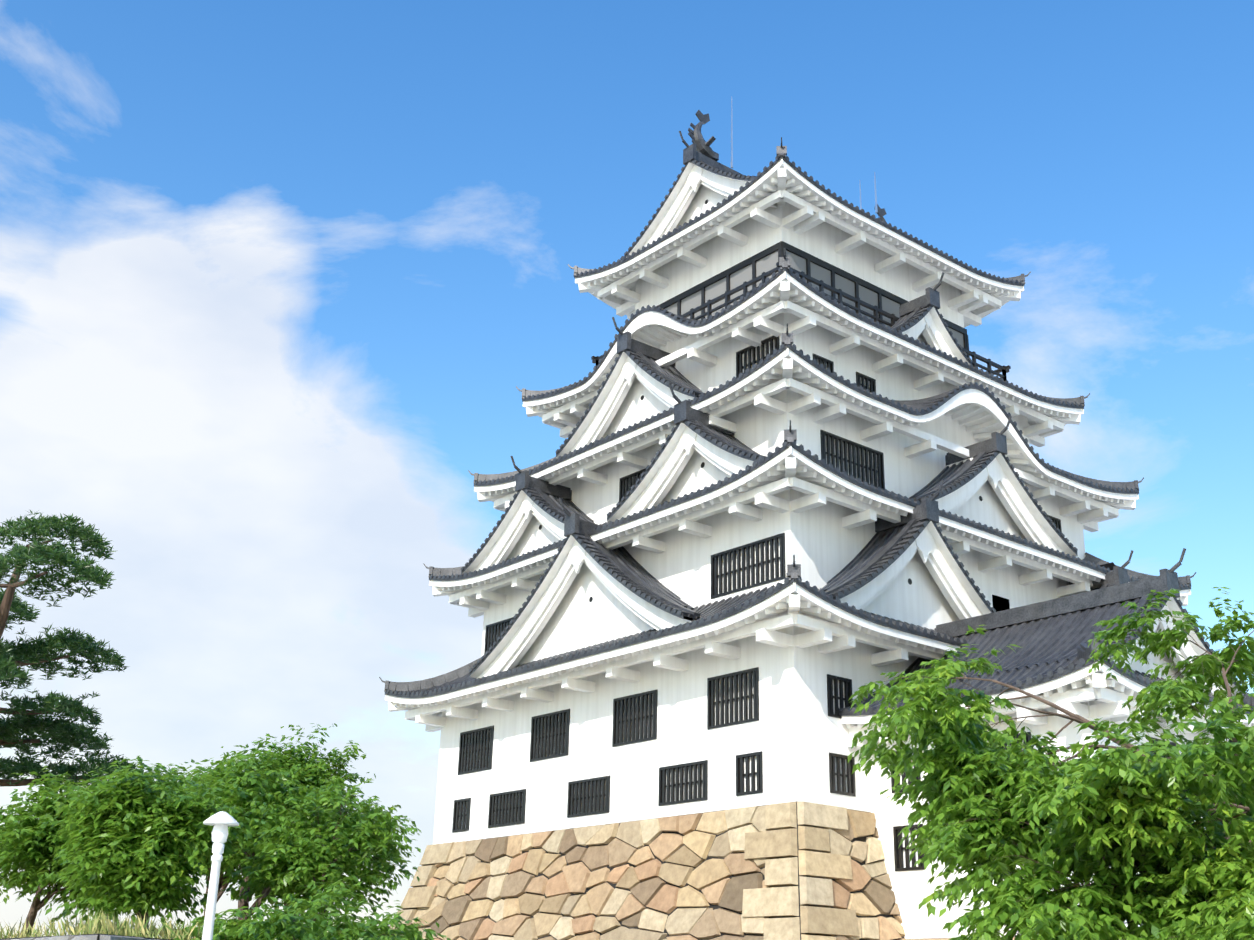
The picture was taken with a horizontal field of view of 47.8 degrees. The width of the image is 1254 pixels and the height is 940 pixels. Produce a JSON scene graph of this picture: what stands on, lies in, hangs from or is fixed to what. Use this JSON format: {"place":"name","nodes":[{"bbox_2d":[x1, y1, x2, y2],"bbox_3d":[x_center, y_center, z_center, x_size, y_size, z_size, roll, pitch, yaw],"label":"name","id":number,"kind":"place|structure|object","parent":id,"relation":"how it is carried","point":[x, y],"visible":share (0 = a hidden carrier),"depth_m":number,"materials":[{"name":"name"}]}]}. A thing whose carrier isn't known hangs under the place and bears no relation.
{"place":"outdoors","nodes":[
{"label":"outdoors","id":0,"kind":"place"},
{"bbox_2d":[0,510,153,789],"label":"pine","id":1,"kind":"object","parent":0,"point":[65,733],"depth_m":30.12,"materials":[{"name":"green plant"}]},
{"bbox_2d":[0,0,1253,937],"label":"sky","id":2,"kind":"structure","parent":0,"point":[276,276],"materials":[{"name":"blue"}]},
{"label":"ground","id":3,"kind":"structure","parent":0,"visible":0},
{"bbox_2d":[0,934,170,939],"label":"terrace","id":4,"kind":"structure","parent":3,"relation":"on","point":[92,937],"depth_m":14.94,"materials":[{"name":"stone"}]},
{"bbox_2d":[0,766,126,936],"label":"tree","id":5,"kind":"object","parent":4,"relation":"on","point":[30,842],"depth_m":23.03,"materials":[{"name":"green plant"}]},
{"bbox_2d":[0,908,238,939],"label":"grass","id":6,"kind":"structure","parent":4,"relation":"on","point":[139,929],"depth_m":15.53,"materials":[{"name":"green plant"}]},
{"bbox_2d":[38,755,270,930],"bbox_3d":[-6.539,5.220,18.849,2.690,2.742,3.368,17,-26,-36],"label":"tree","id":7,"kind":"object","parent":4,"relation":"on","point":[113,831],"depth_m":18.17,"materials":[{"name":"green plant"}]},
{"bbox_2d":[137,768,240,927],"bbox_3d":[-9.705,7.969,28.634,4.111,3.754,4.522,17,-26,-36],"label":"tree","id":8,"kind":"object","parent":4,"relation":"on","point":[176,778],"depth_m":28.69,"materials":[{"name":"green plant"}]},
{"bbox_2d":[158,757,253,916],"bbox_3d":[-7.014,6.637,24.305,3.347,3.316,3.308,17,-26,-36],"label":"tree","id":9,"kind":"object","parent":4,"relation":"on","point":[184,785],"depth_m":24.02,"materials":[{"name":"green plant"}]},
{"bbox_2d":[174,741,395,923],"bbox_3d":[-5.423,5.897,21.984,3.521,3.164,4.225,17,-26,-36],"label":"tree","id":10,"kind":"object","parent":4,"relation":"on","point":[233,796],"depth_m":21.46,"materials":[{"name":"green plant"}]},
{"bbox_2d":[166,723,415,920],"bbox_3d":[-5.969,6.462,24.651,4.434,3.976,4.259,17,-26,-36],"label":"tree","id":11,"kind":"object","parent":4,"relation":"on","point":[295,760],"depth_m":24.36,"materials":[{"name":"green plant"}]},
{"bbox_2d":[220,772,420,927],"bbox_3d":[-4.397,5.634,20.265,3.009,2.481,3.153,17,-26,-36],"label":"tree","id":12,"kind":"object","parent":4,"relation":"on","point":[277,872],"depth_m":19.69,"materials":[{"name":"green plant"}]},
{"bbox_2d":[202,811,238,939],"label":"lamp post","id":13,"kind":"object","parent":3,"relation":"on","point":[221,822],"visible":1,"depth_m":14.56,"materials":[{"name":"white metal"}]},
{"bbox_2d":[159,879,450,939],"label":"shrub","id":14,"kind":"object","parent":3,"relation":"on","point":[298,930],"depth_m":16.30,"materials":[{"name":"green plant"}]},
{"bbox_2d":[239,863,422,939],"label":"shrub","id":15,"kind":"object","parent":3,"relation":"on","point":[327,888],"depth_m":17.93,"materials":[{"name":"green plant"}]},
{"bbox_2d":[390,801,1140,939],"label":"stone base","id":16,"kind":"object","parent":3,"relation":"on","point":[796,870],"visible":0.65,"depth_m":35.33,"materials":[{"name":"beige stone"}]},
{"bbox_2d":[379,96,1253,938],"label":"castle","id":17,"kind":"structure","parent":16,"relation":"on","point":[783,496],"depth_m":41.19,"materials":[{"name":"paint"}]},
{"bbox_2d":[848,587,1253,939],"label":"tree","id":18,"kind":"object","parent":3,"relation":"on","point":[952,730],"depth_m":15.68,"materials":[{"name":"green plant"}]},
{"bbox_2d":[914,717,1253,939],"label":"tree","id":19,"kind":"object","parent":3,"relation":"on","point":[1222,870],"depth_m":13.83,"materials":[{"name":"green plant"}]}
]}

